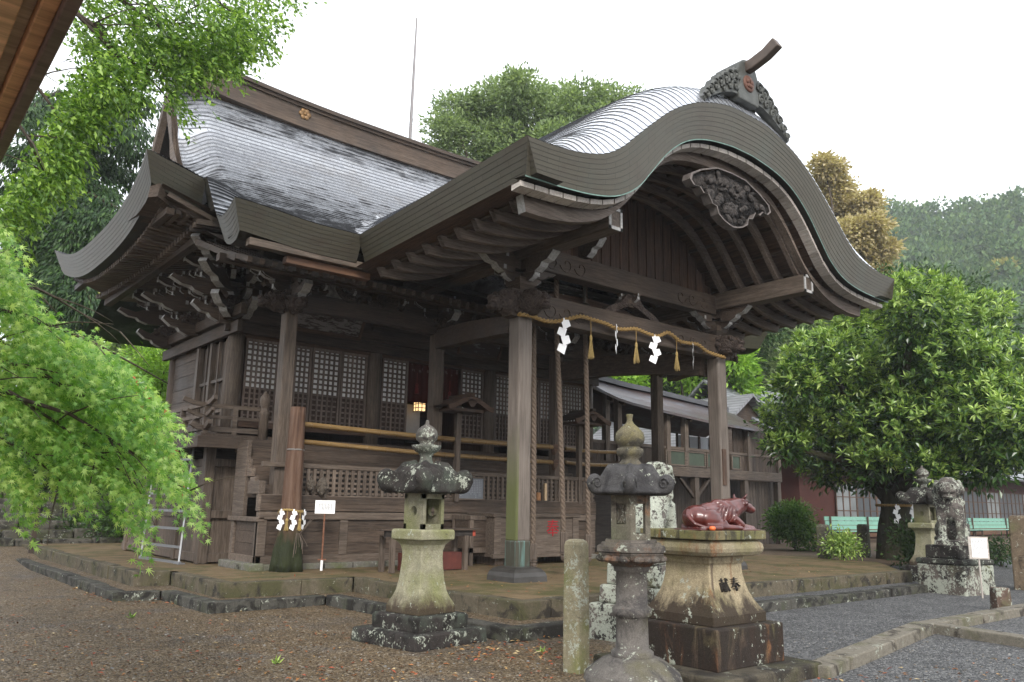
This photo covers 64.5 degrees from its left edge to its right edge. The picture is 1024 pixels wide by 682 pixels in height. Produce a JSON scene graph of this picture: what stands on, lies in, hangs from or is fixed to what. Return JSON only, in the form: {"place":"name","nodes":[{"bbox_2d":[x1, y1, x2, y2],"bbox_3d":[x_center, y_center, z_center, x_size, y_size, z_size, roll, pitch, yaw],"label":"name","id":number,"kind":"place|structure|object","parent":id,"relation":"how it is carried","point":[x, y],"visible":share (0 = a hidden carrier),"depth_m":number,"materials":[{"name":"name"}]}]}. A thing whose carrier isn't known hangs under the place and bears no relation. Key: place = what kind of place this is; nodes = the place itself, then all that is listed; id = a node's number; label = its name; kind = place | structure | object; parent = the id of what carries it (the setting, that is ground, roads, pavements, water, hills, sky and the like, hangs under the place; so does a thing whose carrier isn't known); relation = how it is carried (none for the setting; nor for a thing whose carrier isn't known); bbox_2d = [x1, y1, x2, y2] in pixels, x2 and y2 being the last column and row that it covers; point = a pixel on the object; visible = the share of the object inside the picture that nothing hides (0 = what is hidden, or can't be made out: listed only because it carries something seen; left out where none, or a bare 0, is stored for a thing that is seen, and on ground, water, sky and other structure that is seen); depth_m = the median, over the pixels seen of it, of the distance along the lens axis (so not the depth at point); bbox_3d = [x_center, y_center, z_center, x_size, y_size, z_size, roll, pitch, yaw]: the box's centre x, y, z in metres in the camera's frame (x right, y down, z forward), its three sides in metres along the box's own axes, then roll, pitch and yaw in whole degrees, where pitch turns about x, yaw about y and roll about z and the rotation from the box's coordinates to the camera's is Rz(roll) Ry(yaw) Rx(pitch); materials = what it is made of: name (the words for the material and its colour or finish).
{"place":"outdoors","nodes":[
{"label":"outdoors","id":0,"kind":"place"},
{"bbox_2d":[0,0,83,163],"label":"pavilion eave","id":1,"kind":"object","parent":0,"point":[33,33],"visible":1,"depth_m":2.98,"materials":[{"name":"brown wood"}]},
{"bbox_2d":[40,543,896,598],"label":"terrace","id":2,"kind":"structure","parent":0,"point":[478,582],"depth_m":14.06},
{"bbox_2d":[139,425,196,564],"bbox_3d":[-6.610,2.894,15.656,0.379,2.643,2.421,12,-16,-42],"label":"aluminium ladder","id":3,"kind":"object","parent":2,"relation":"on","point":[178,562],"visible":0.38,"depth_m":15.19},
{"bbox_2d":[269,406,317,572],"bbox_3d":[-3.667,2.477,13.682,0.648,2.720,0.595,10,-15,-38],"label":"sacred log","id":4,"kind":"object","parent":2,"relation":"on","point":[287,553],"visible":0.98,"depth_m":13.50,"materials":[{"name":"wood"}]},
{"bbox_2d":[278,508,303,515],"bbox_3d":[-3.692,2.873,13.572,0.421,0.164,0.424,-1,-12,12],"label":"log rope","id":5,"kind":"object","parent":4,"relation":"attached to","point":[291,510],"visible":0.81,"depth_m":13.44,"materials":[{"name":"wicker"}]},
{"bbox_2d":[277,509,284,529],"bbox_3d":[-3.814,2.948,13.377,0.123,0.350,0.022,5,-12,-18],"label":"paper streamer","id":6,"kind":"object","parent":5,"relation":"hanging from","point":[279,518],"visible":1,"depth_m":13.37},
{"bbox_2d":[284,510,287,530],"bbox_3d":[-3.701,2.953,13.350,0.072,0.349,0.066,-7,-14,35],"label":"straw tassel","id":7,"kind":"object","parent":5,"relation":"hanging from","point":[286,525],"visible":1,"depth_m":13.33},
{"bbox_2d":[289,509,297,530],"bbox_3d":[-3.601,2.949,13.363,0.123,0.350,0.022,5,-12,-18],"label":"paper streamer","id":8,"kind":"object","parent":5,"relation":"hanging from","point":[294,522],"visible":1,"depth_m":13.36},
{"bbox_2d":[315,500,334,570],"bbox_3d":[-3.192,3.286,13.724,0.330,1.157,0.056,4,-12,-13],"label":"notice board","id":9,"kind":"object","parent":2,"relation":"on","point":[324,507],"visible":1,"depth_m":13.78,"materials":[{"name":"metal"}]},
{"bbox_2d":[368,528,481,572],"bbox_3d":[-1.490,3.608,14.043,2.047,0.711,0.470,10,-15,-38],"label":"wooden table","id":10,"kind":"object","parent":2,"relation":"on","point":[465,533],"visible":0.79,"depth_m":13.68,"materials":[{"name":"brown wood"}]},
{"bbox_2d":[397,551,461,569],"bbox_3d":[-1.417,3.814,14.066,1.147,0.290,0.270,10,-15,-38],"label":"wooden crate","id":11,"kind":"object","parent":2,"relation":"on","point":[452,559],"visible":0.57,"depth_m":14.18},
{"bbox_2d":[55,38,893,582],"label":"shrine hall","id":12,"kind":"structure","parent":2,"relation":"on","point":[225,250],"depth_m":15.44,"materials":[{"name":"brown wood"}]},
{"bbox_2d":[307,474,314,492],"bbox_3d":[-3.498,2.477,14.136,0.156,0.334,0.102,10,-15,-38],"label":"dried bundle","id":13,"kind":"object","parent":12,"relation":"hanging from","point":[310,484],"visible":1,"depth_m":14.10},
{"bbox_2d":[316,471,328,498],"bbox_3d":[-3.325,2.532,14.273,0.236,0.486,0.161,10,-15,-38],"label":"dried bundle","id":14,"kind":"object","parent":12,"relation":"hanging from","point":[322,486],"visible":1,"depth_m":14.21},
{"bbox_2d":[297,313,365,340],"bbox_3d":[-4.010,-0.410,17.487,1.850,0.538,0.331,10,-15,-38],"label":"votive painting","id":15,"kind":"object","parent":12,"relation":"attached to","point":[334,327],"visible":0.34,"depth_m":17.59,"materials":[{"name":"brown wood"}]},
{"bbox_2d":[402,17,417,139],"bbox_3d":[-3.489,-2.726,27.530,1.816,18.681,1.216,10,-15,-38],"label":"antenna mast","id":16,"kind":"object","parent":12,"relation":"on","point":[412,99],"visible":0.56,"depth_m":29.01,"materials":[{"name":"grey metal"}]},
{"bbox_2d":[304,439,558,469],"bbox_3d":[-1.385,2.280,16.079,6.292,0.305,0.103,10,-15,-38],"label":"bamboo rail","id":17,"kind":"object","parent":12,"relation":"attached to","point":[554,464],"visible":0.79,"depth_m":15.48,"materials":[{"name":"brown wood"}]},
{"bbox_2d":[305,422,558,454],"bbox_3d":[-1.389,1.963,16.135,6.312,0.280,0.112,10,-15,-38],"label":"bamboo rail","id":18,"kind":"object","parent":12,"relation":"attached to","point":[554,449],"visible":0.76,"depth_m":15.50,"materials":[{"name":"brown wood"}]},
{"bbox_2d":[428,393,494,501],"bbox_3d":[-1.038,2.128,16.201,1.123,2.120,0.780,10,-15,-38],"label":"roofed stand","id":19,"kind":"object","parent":12,"relation":"on","point":[470,403],"visible":0.98,"depth_m":16.23,"materials":[{"name":"brown wood"}]},
{"bbox_2d":[459,477,484,499],"bbox_3d":[-0.842,2.962,16.302,0.720,0.460,0.035,10,-15,-38],"label":"framed notice","id":20,"kind":"object","parent":12,"relation":"attached to","point":[476,491],"visible":0.52,"depth_m":16.40,"materials":[{"name":"grey paper"}]},
{"bbox_2d":[456,342,503,361],"bbox_3d":[-0.745,0.045,20.139,1.350,0.774,0.415,10,-15,-38],"label":"votive painting","id":21,"kind":"object","parent":12,"relation":"attached to","point":[486,349],"visible":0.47,"depth_m":20.21,"materials":[{"name":"brown wood"}]},
{"bbox_2d":[530,324,536,566],"bbox_3d":[0.365,1.550,13.531,0.175,4.358,0.121,10,-15,-38],"label":"bell rope","id":22,"kind":"object","parent":12,"relation":"hanging from","point":[533,552],"visible":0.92,"depth_m":13.44,"materials":[{"name":"brown fabric"}]},
{"bbox_2d":[544,483,546,500],"bbox_3d":[0.721,3.264,17.539,0.050,0.370,0.050,7,-13,-28],"label":"ledge offering","id":23,"kind":"object","parent":12,"relation":"attached to","point":[545,491],"visible":1,"depth_m":17.52},
{"bbox_2d":[553,279,566,560],"bbox_3d":[0.835,1.082,14.014,0.323,5.268,0.121,10,-15,-38],"label":"bell rope","id":24,"kind":"object","parent":12,"relation":"hanging from","point":[563,535],"visible":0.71,"depth_m":13.88,"materials":[{"name":"brown fabric"}]},
{"bbox_2d":[581,286,590,305],"bbox_3d":[1.337,-0.693,14.903,0.356,0.710,0.351,10,-15,-38],"label":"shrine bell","id":25,"kind":"object","parent":12,"relation":"hanging from","point":[584,303],"visible":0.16,"depth_m":14.91,"materials":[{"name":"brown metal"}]},
{"bbox_2d":[582,286,591,561],"bbox_3d":[1.360,1.169,14.701,0.194,5.505,0.121,10,-15,-38],"label":"bell rope","id":26,"kind":"object","parent":12,"relation":"hanging from","point":[588,537],"visible":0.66,"depth_m":14.55,"materials":[{"name":"brown fabric"}]},
{"bbox_2d":[563,408,610,503],"bbox_3d":[1.592,2.618,18.379,1.123,2.120,0.780,10,-15,-38],"label":"roofed stand","id":27,"kind":"object","parent":12,"relation":"on","point":[596,419],"visible":0.88,"depth_m":18.39,"materials":[{"name":"brown wood"}]},
{"bbox_2d":[564,460,611,466],"bbox_3d":[1.928,2.895,19.070,1.833,0.134,0.094,10,-15,-38],"label":"bamboo rail","id":28,"kind":"object","parent":12,"relation":"attached to","point":[591,464],"visible":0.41,"depth_m":19.00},
{"bbox_2d":[564,446,616,453],"bbox_3d":[1.934,2.590,19.133,1.837,0.128,0.094,10,-15,-38],"label":"bamboo rail","id":29,"kind":"object","parent":12,"relation":"attached to","point":[595,451],"visible":0.62,"depth_m":19.17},
{"bbox_2d":[517,312,725,358],"bbox_3d":[2.184,-0.161,14.613,5.423,0.394,0.161,10,-15,-38],"label":"shimenawa rope","id":30,"kind":"object","parent":12,"relation":"attached to","point":[570,318],"visible":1,"depth_m":14.35,"materials":[{"name":"fabric"}]},
{"bbox_2d":[557,318,570,353],"bbox_3d":[0.861,-0.082,13.445,0.238,0.621,0.022,4,-12,-13],"label":"paper streamer","id":31,"kind":"object","parent":30,"relation":"hanging from","point":[561,332],"visible":1,"depth_m":13.44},
{"bbox_2d":[588,320,593,359],"bbox_3d":[1.345,-0.026,13.856,0.105,0.694,0.113,-5,-13,26],"label":"straw tassel","id":32,"kind":"object","parent":30,"relation":"hanging from","point":[590,352],"visible":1,"depth_m":13.81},
{"bbox_2d":[633,333,639,363],"bbox_3d":[2.232,0.097,14.582,0.120,0.640,0.083,0,-12,7],"label":"straw tassel","id":33,"kind":"object","parent":30,"relation":"hanging from","point":[636,357],"visible":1,"depth_m":14.54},
{"bbox_2d":[649,336,660,363],"bbox_3d":[2.624,0.154,14.879,0.238,0.546,0.022,3,-12,-9],"label":"paper streamer","id":34,"kind":"object","parent":30,"relation":"hanging from","point":[656,352],"visible":1,"depth_m":14.88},
{"bbox_2d":[674,339,679,370],"bbox_3d":[3.101,0.266,15.273,0.118,0.607,0.116,10,-15,-38],"label":"straw tassel","id":35,"kind":"object","parent":30,"relation":"hanging from","point":[676,366],"visible":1,"depth_m":15.23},
{"bbox_2d":[451,515,504,565],"bbox_3d":[-0.655,3.887,15.871,0.877,0.925,0.620,10,-15,-38],"label":"wooden chest","id":36,"kind":"object","parent":2,"relation":"on","point":[476,543],"visible":0.5,"depth_m":15.56,"materials":[{"name":"brown wood"}]},
{"bbox_2d":[467,513,580,565],"bbox_3d":[0.263,3.992,16.424,2.309,0.980,0.860,10,-15,-38],"label":"offering box","id":37,"kind":"object","parent":2,"relation":"on","point":[548,528],"visible":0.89,"depth_m":16.16,"materials":[{"name":"brown wood"}]},
{"bbox_2d":[0,546,1023,681],"bbox_3d":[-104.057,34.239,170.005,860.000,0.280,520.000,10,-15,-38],"label":"ground","id":38,"kind":"structure","parent":0,"point":[862,620],"depth_m":8.41,"materials":[{"name":"gravel"}]},
{"bbox_2d":[28,505,40,552],"bbox_3d":[-11.172,4.417,18.967,0.140,1.502,0.120,10,-15,-38],"label":"wooden stake","id":39,"kind":"object","parent":38,"relation":"on","point":[33,533],"visible":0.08,"depth_m":18.91,"materials":[{"name":"brown wood"}]},
{"bbox_2d":[0,490,123,546],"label":"stone steps","id":40,"kind":"structure","parent":38,"relation":"on","point":[8,536],"depth_m":21.38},
{"bbox_2d":[0,492,99,542],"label":"stone wall","id":41,"kind":"structure","parent":40,"relation":"on","point":[48,529],"depth_m":21.20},
{"bbox_2d":[49,508,105,529],"bbox_3d":[-11.678,5.232,22.073,2.035,1.410,1.505,3,-12,-10],"label":"shrub","id":42,"kind":"object","parent":40,"relation":"on","point":[71,520],"visible":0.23,"depth_m":21.90,"materials":[{"name":"green plant"}]},
{"bbox_2d":[77,489,124,541],"bbox_3d":[-10.377,4.638,21.769,2.190,1.916,2.212,0,-12,7],"label":"shrub","id":43,"kind":"object","parent":40,"relation":"on","point":[108,522],"visible":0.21,"depth_m":21.30,"materials":[{"name":"green plant"}]},
{"bbox_2d":[0,217,242,577],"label":"maple tree","id":44,"kind":"object","parent":38,"relation":"on","point":[58,392],"visible":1,"depth_m":5.00,"materials":[{"name":"green plant"}]},
{"bbox_2d":[0,0,327,268],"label":"overhanging tree","id":45,"kind":"object","parent":38,"relation":"on","point":[229,46],"visible":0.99,"depth_m":10.13,"materials":[{"name":"green plant"}]},
{"bbox_2d":[73,587,562,661],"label":"drifted leaves","id":46,"kind":"object","parent":38,"relation":"on","point":[447,648],"visible":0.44,"depth_m":8.15,"materials":[{"name":"brown plant"}]},
{"bbox_2d":[126,612,544,663],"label":"weeds","id":47,"kind":"object","parent":38,"relation":"on","point":[278,660],"visible":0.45,"depth_m":8.07,"materials":[{"name":"green plant"}]},
{"bbox_2d":[351,420,486,652],"bbox_3d":[-0.971,2.071,8.895,1.032,2.410,1.032,-9,-15,41],"label":"square stone lantern","id":48,"kind":"object","parent":38,"relation":"on","point":[419,614],"visible":0.99,"depth_m":8.67,"materials":[{"name":"stone"}]},
{"bbox_2d":[22,544,912,620],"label":"terrace kerb","id":49,"kind":"structure","parent":38,"relation":"on","point":[519,609],"depth_m":12.12,"materials":[{"name":"stone"}]},
{"bbox_2d":[16,558,927,642],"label":"drip kerb","id":50,"kind":"structure","parent":38,"relation":"on","point":[494,630],"depth_m":11.46,"materials":[{"name":"stone"}]},
{"bbox_2d":[33,560,917,624],"bbox_3d":[-1.613,3.968,13.024,18.713,0.001,8.219,0,-12,7],"label":"drip bed","id":51,"kind":"object","parent":38,"relation":"on","point":[119,585],"visible":0.32,"depth_m":12.31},
{"bbox_2d":[1,616,1015,681],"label":"pebbles","id":52,"kind":"object","parent":38,"relation":"on","point":[390,663],"visible":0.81,"depth_m":7.69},
{"bbox_2d":[0,181,1023,489],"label":"hill forest","id":53,"kind":"object","parent":38,"relation":"on","point":[960,235],"visible":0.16,"depth_m":183.75,"materials":[{"name":"green plant"}]},
{"bbox_2d":[893,256,1021,298],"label":"pale hill trees","id":54,"kind":"object","parent":53,"relation":"on","point":[1002,260],"visible":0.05,"depth_m":160.98,"materials":[{"name":"green plant"}]},
{"bbox_2d":[0,580,1023,681],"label":"fallen leaves","id":55,"kind":"object","parent":38,"relation":"on","point":[17,622],"visible":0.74,"depth_m":7.47,"materials":[{"name":"brown plant"}]},
{"bbox_2d":[563,539,588,673],"bbox_3d":[0.577,2.416,7.279,0.180,1.240,0.180,-9,-16,42],"label":"stone post","id":56,"kind":"object","parent":38,"relation":"on","point":[576,617],"visible":0.84,"depth_m":7.22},
{"bbox_2d":[589,563,665,641],"bbox_3d":[1.625,2.977,9.265,0.999,0.870,1.248,-9,-15,41],"label":"lion pedestal","id":57,"kind":"object","parent":38,"relation":"on","point":[602,621],"visible":0.3,"depth_m":8.97,"materials":[{"name":"white stone"}]},
{"bbox_2d":[635,461,676,564],"bbox_3d":[1.616,1.976,9.433,0.550,1.159,1.018,-7,-14,36],"label":"guardian lion","id":58,"kind":"object","parent":57,"relation":"on","point":[662,512],"visible":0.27,"depth_m":9.30},
{"bbox_2d":[583,414,682,681],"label":"round stone lantern","id":59,"kind":"object","parent":38,"relation":"on","point":[628,481],"visible":1,"depth_m":6.30,"materials":[{"name":"stone"}]},
{"bbox_2d":[593,528,821,681],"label":"bull pedestal","id":60,"kind":"object","parent":38,"relation":"on","point":[708,621],"visible":0.96,"depth_m":7.07,"materials":[{"name":"stone"}]},
{"bbox_2d":[674,494,760,530],"bbox_3d":[1.886,1.561,7.412,0.890,0.337,0.433,8,-14,-33],"label":"bull statue","id":61,"kind":"object","parent":60,"relation":"on","point":[722,514],"visible":0.98,"depth_m":7.25,"materials":[{"name":"red ceramic"}]},
{"bbox_2d":[816,524,830,558],"bbox_3d":[7.689,5.070,19.994,0.260,1.070,0.260,-8,-15,38],"label":"post","id":62,"kind":"object","parent":38,"relation":"on","point":[821,529],"visible":0.6,"depth_m":19.94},
{"bbox_2d":[687,379,1023,538],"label":"long house","id":63,"kind":"structure","parent":38,"relation":"on","point":[832,503],"depth_m":37.22,"materials":[{"name":"red wood"}]},
{"bbox_2d":[835,483,857,516],"bbox_3d":[14.878,7.246,36.063,1.810,1.820,0.050,10,-15,-38],"label":"window","id":64,"kind":"structure","parent":63,"relation":"in","point":[846,504],"depth_m":36.07,"materials":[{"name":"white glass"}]},
{"bbox_2d":[856,486,877,516],"bbox_3d":[16.267,7.498,37.179,1.810,1.820,0.050,10,-15,-38],"label":"window","id":65,"kind":"structure","parent":63,"relation":"in","point":[866,505],"depth_m":37.17,"materials":[{"name":"grey glass"}]},
{"bbox_2d":[961,490,974,522],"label":"window","id":66,"kind":"structure","parent":63,"relation":"in","point":[969,503],"depth_m":44.08,"materials":[{"name":"grey glass"}]},
{"bbox_2d":[973,491,988,521],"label":"window","id":67,"kind":"structure","parent":63,"relation":"in","point":[980,503],"depth_m":45.02,"materials":[{"name":"grey glass"}]},
{"bbox_2d":[986,492,1001,521],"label":"window","id":68,"kind":"structure","parent":63,"relation":"in","point":[993,506],"depth_m":46.19,"materials":[{"name":"grey glass"}]},
{"bbox_2d":[999,493,1012,521],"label":"window","id":69,"kind":"structure","parent":63,"relation":"in","point":[1006,509],"depth_m":47.31,"materials":[{"name":"grey glass"}]},
{"bbox_2d":[1011,493,1023,515],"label":"window","id":70,"kind":"structure","parent":63,"relation":"in","point":[1017,500],"depth_m":48.43,"materials":[{"name":"grey glass"}]},
{"bbox_2d":[857,524,870,557],"bbox_3d":[9.421,5.449,21.704,0.260,1.070,0.260,-8,-15,38],"label":"post","id":71,"kind":"object","parent":38,"relation":"on","point":[863,532],"visible":0.6,"depth_m":21.63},
{"bbox_2d":[812,621,934,678],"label":"path kerb","id":72,"kind":"structure","parent":38,"relation":"on","point":[852,656],"depth_m":8.12,"materials":[{"name":"stone"}]},
{"bbox_2d":[874,513,915,569],"bbox_3d":[9.119,4.659,18.263,1.528,1.571,1.649,10,-15,-38],"label":"shrub","id":73,"kind":"object","parent":38,"relation":"on","point":[910,550],"visible":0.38,"depth_m":18.41,"materials":[{"name":"green plant"}]},
{"bbox_2d":[895,465,936,581],"bbox_3d":[8.995,3.957,17.607,1.143,2.482,1.143,9,-14,-34],"label":"square stone lantern","id":74,"kind":"object","parent":38,"relation":"on","point":[922,525],"visible":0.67,"depth_m":17.51,"materials":[{"name":"stone"}]},
{"bbox_2d":[916,544,995,595],"bbox_3d":[8.235,4.256,15.067,0.994,0.910,0.934,8,-13,-30],"label":"lion pedestal","id":75,"kind":"object","parent":38,"relation":"on","point":[948,569],"visible":0.77,"depth_m":14.75,"materials":[{"name":"white stone"}]},
{"bbox_2d":[932,477,969,545],"bbox_3d":[8.273,3.209,15.314,0.616,1.252,0.865,-6,-13,30],"label":"guardian lion","id":76,"kind":"object","parent":75,"relation":"on","point":[952,527],"visible":0.97,"depth_m":15.11},
{"bbox_2d":[918,603,1023,647],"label":"path kerb","id":77,"kind":"structure","parent":38,"relation":"on","point":[956,625],"depth_m":9.82,"materials":[{"name":"stone"}]},
{"bbox_2d":[967,537,989,597],"bbox_3d":[8.183,3.957,14.183,0.340,1.040,0.056,0,-12,4],"label":"wooden notice","id":78,"kind":"object","parent":38,"relation":"on","point":[978,547],"visible":1,"depth_m":14.22,"materials":[{"name":"white wood"}]},
{"bbox_2d":[983,532,1011,568],"bbox_3d":[13.121,5.681,21.919,1.439,1.091,1.526,4,-12,-14],"label":"shrub","id":79,"kind":"object","parent":38,"relation":"on","point":[996,552],"visible":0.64,"depth_m":21.68,"materials":[{"name":"green plant"}]},
{"bbox_2d":[989,587,1011,608],"bbox_3d":[7.367,3.921,12.226,0.278,0.400,0.276,1,-12,-2],"label":"wooden stump","id":80,"kind":"object","parent":38,"relation":"on","point":[1000,596],"visible":0.71,"depth_m":12.15,"materials":[{"name":"brown wood"}]},
{"bbox_2d":[1008,515,1023,589],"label":"tall stone post","id":81,"kind":"object","parent":38,"relation":"on","point":[1016,528],"visible":0.81,"depth_m":15.90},
{"bbox_2d":[0,0,1023,361],"label":"sky","id":82,"kind":"structure","parent":0,"point":[924,99],"materials":[{"name":"white"}]},
{"bbox_2d":[593,222,1023,434],"label":"hill","id":83,"kind":"structure","parent":0,"point":[910,231],"depth_m":188.84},
{"bbox_2d":[760,536,1009,565],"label":"earth","id":84,"kind":"structure","parent":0,"point":[777,549],"depth_m":23.71,"materials":[{"name":"brown soil"}]},
{"bbox_2d":[416,59,652,293],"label":"broad tree","id":85,"kind":"object","parent":84,"relation":"on","point":[497,119],"visible":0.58,"depth_m":41.52,"materials":[{"name":"green plant"}]},
{"bbox_2d":[609,375,679,393],"bbox_3d":[5.803,3.583,41.608,7.107,12.908,8.009,10,-15,-38],"label":"dark wood tree","id":86,"kind":"object","parent":84,"relation":"on","point":[666,387],"visible":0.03,"depth_m":39.32,"materials":[{"name":"green plant"}]},
{"bbox_2d":[593,377,783,543],"bbox_3d":[5.214,4.206,27.546,10.610,5.401,2.850,10,-15,-38],"label":"covered corridor","id":87,"kind":"object","parent":84,"relation":"on","point":[686,458],"visible":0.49,"depth_m":28.01,"materials":[{"name":"brown wood"}]},
{"bbox_2d":[676,433,709,449],"bbox_3d":[7.057,3.986,30.577,2.710,0.824,0.060,10,-15,-38],"label":"paper window","id":88,"kind":"structure","parent":87,"relation":"in","point":[698,442],"depth_m":30.52,"materials":[{"name":"white paper"}]},
{"bbox_2d":[593,393,794,481],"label":"outbuilding","id":89,"kind":"structure","parent":84,"relation":"on","point":[741,406],"depth_m":34.84,"materials":[{"name":"white wood"}]},
{"bbox_2d":[613,348,776,400],"bbox_3d":[8.249,4.335,37.282,7.900,9.756,5.446,-1,-12,11],"label":"lime tree","id":90,"kind":"object","parent":84,"relation":"on","point":[737,376],"visible":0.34,"depth_m":37.52,"materials":[{"name":"green plant"}]},
{"bbox_2d":[665,323,816,393],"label":"dark wood tree","id":91,"kind":"object","parent":84,"relation":"on","point":[768,340],"visible":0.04,"depth_m":41.35,"materials":[{"name":"green plant"}]},
{"bbox_2d":[757,497,835,551],"bbox_3d":[8.693,5.775,24.923,2.013,1.997,2.261,10,-15,-38],"label":"shrub","id":92,"kind":"object","parent":84,"relation":"on","point":[792,522],"visible":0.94,"depth_m":24.71,"materials":[{"name":"green plant"}]},
{"bbox_2d":[755,316,865,392],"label":"dark wood tree","id":93,"kind":"object","parent":84,"relation":"on","point":[772,364],"visible":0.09,"depth_m":43.24,"materials":[{"name":"green plant"}]},
{"bbox_2d":[815,524,871,560],"bbox_3d":[7.905,4.992,19.449,1.329,1.215,1.273,10,-15,-38],"label":"shrub","id":94,"kind":"object","parent":84,"relation":"on","point":[843,543],"visible":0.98,"depth_m":19.32,"materials":[{"name":"green plant"}]},
{"bbox_2d":[824,516,878,537],"bbox_3d":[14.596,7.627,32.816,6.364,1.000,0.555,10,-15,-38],"label":"garden bench","id":95,"kind":"object","parent":84,"relation":"on","point":[854,522],"visible":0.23,"depth_m":32.24,"materials":[{"name":"green paint"}]},
{"bbox_2d":[805,149,907,370],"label":"golden tree","id":96,"kind":"object","parent":84,"relation":"on","point":[863,222],"visible":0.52,"depth_m":49.88,"materials":[{"name":"yellow plant"}]},
{"bbox_2d":[743,262,1023,560],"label":"evergreen tree","id":97,"kind":"object","parent":84,"relation":"on","point":[975,406],"visible":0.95,"depth_m":20.00,"materials":[{"name":"green plant"}]},
{"bbox_2d":[875,504,911,506],"bbox_3d":[9.914,4.270,21.063,0.889,0.078,0.888,10,-15,-38],"label":"trunk rope","id":98,"kind":"object","parent":97,"relation":"attached to","point":[893,505],"visible":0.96,"depth_m":20.72,"materials":[{"name":"fabric"}]},
{"bbox_2d":[893,504,900,522],"bbox_3d":[9.772,4.403,20.591,0.199,0.515,0.022,1,-12,0],"label":"trunk streamer","id":99,"kind":"object","parent":98,"relation":"hanging from","point":[897,515],"visible":0.9,"depth_m":20.60,"materials":[{"name":"white paper"}]},
{"bbox_2d":[811,256,1023,404],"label":"dark wood tree","id":100,"kind":"object","parent":84,"relation":"on","point":[974,284],"visible":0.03,"depth_m":44.85,"materials":[{"name":"green plant"}]},
{"bbox_2d":[968,518,1008,537],"bbox_3d":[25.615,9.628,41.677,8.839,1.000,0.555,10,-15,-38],"label":"garden bench","id":101,"kind":"object","parent":84,"relation":"on","point":[973,525],"visible":0.6,"depth_m":40.41,"materials":[{"name":"green paint"}]},
{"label":"earth","id":102,"kind":"structure","parent":0,"visible":0},
{"bbox_2d":[0,86,163,489],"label":"conifer","id":103,"kind":"object","parent":102,"relation":"on","point":[95,216],"visible":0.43,"depth_m":26.25,"materials":[{"name":"green plant"}]},
{"bbox_2d":[0,399,163,497],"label":"green tree","id":104,"kind":"object","parent":102,"relation":"on","point":[35,468],"visible":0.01,"depth_m":24.23,"materials":[{"name":"green plant"}]},
{"bbox_2d":[93,340,168,392],"bbox_3d":[-14.459,2.856,31.407,5.664,9.371,4.157,-4,-13,23],"label":"green tree","id":105,"kind":"object","parent":102,"relation":"on","point":[113,348],"visible":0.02,"depth_m":30.90,"materials":[{"name":"green plant"}]},
{"bbox_2d":[97,341,169,461],"bbox_3d":[-11.364,2.918,24.429,4.320,6.550,4.921,10,-15,-38],"label":"green tree","id":106,"kind":"object","parent":102,"relation":"on","point":[159,371],"visible":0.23,"depth_m":24.11,"materials":[{"name":"green plant"}]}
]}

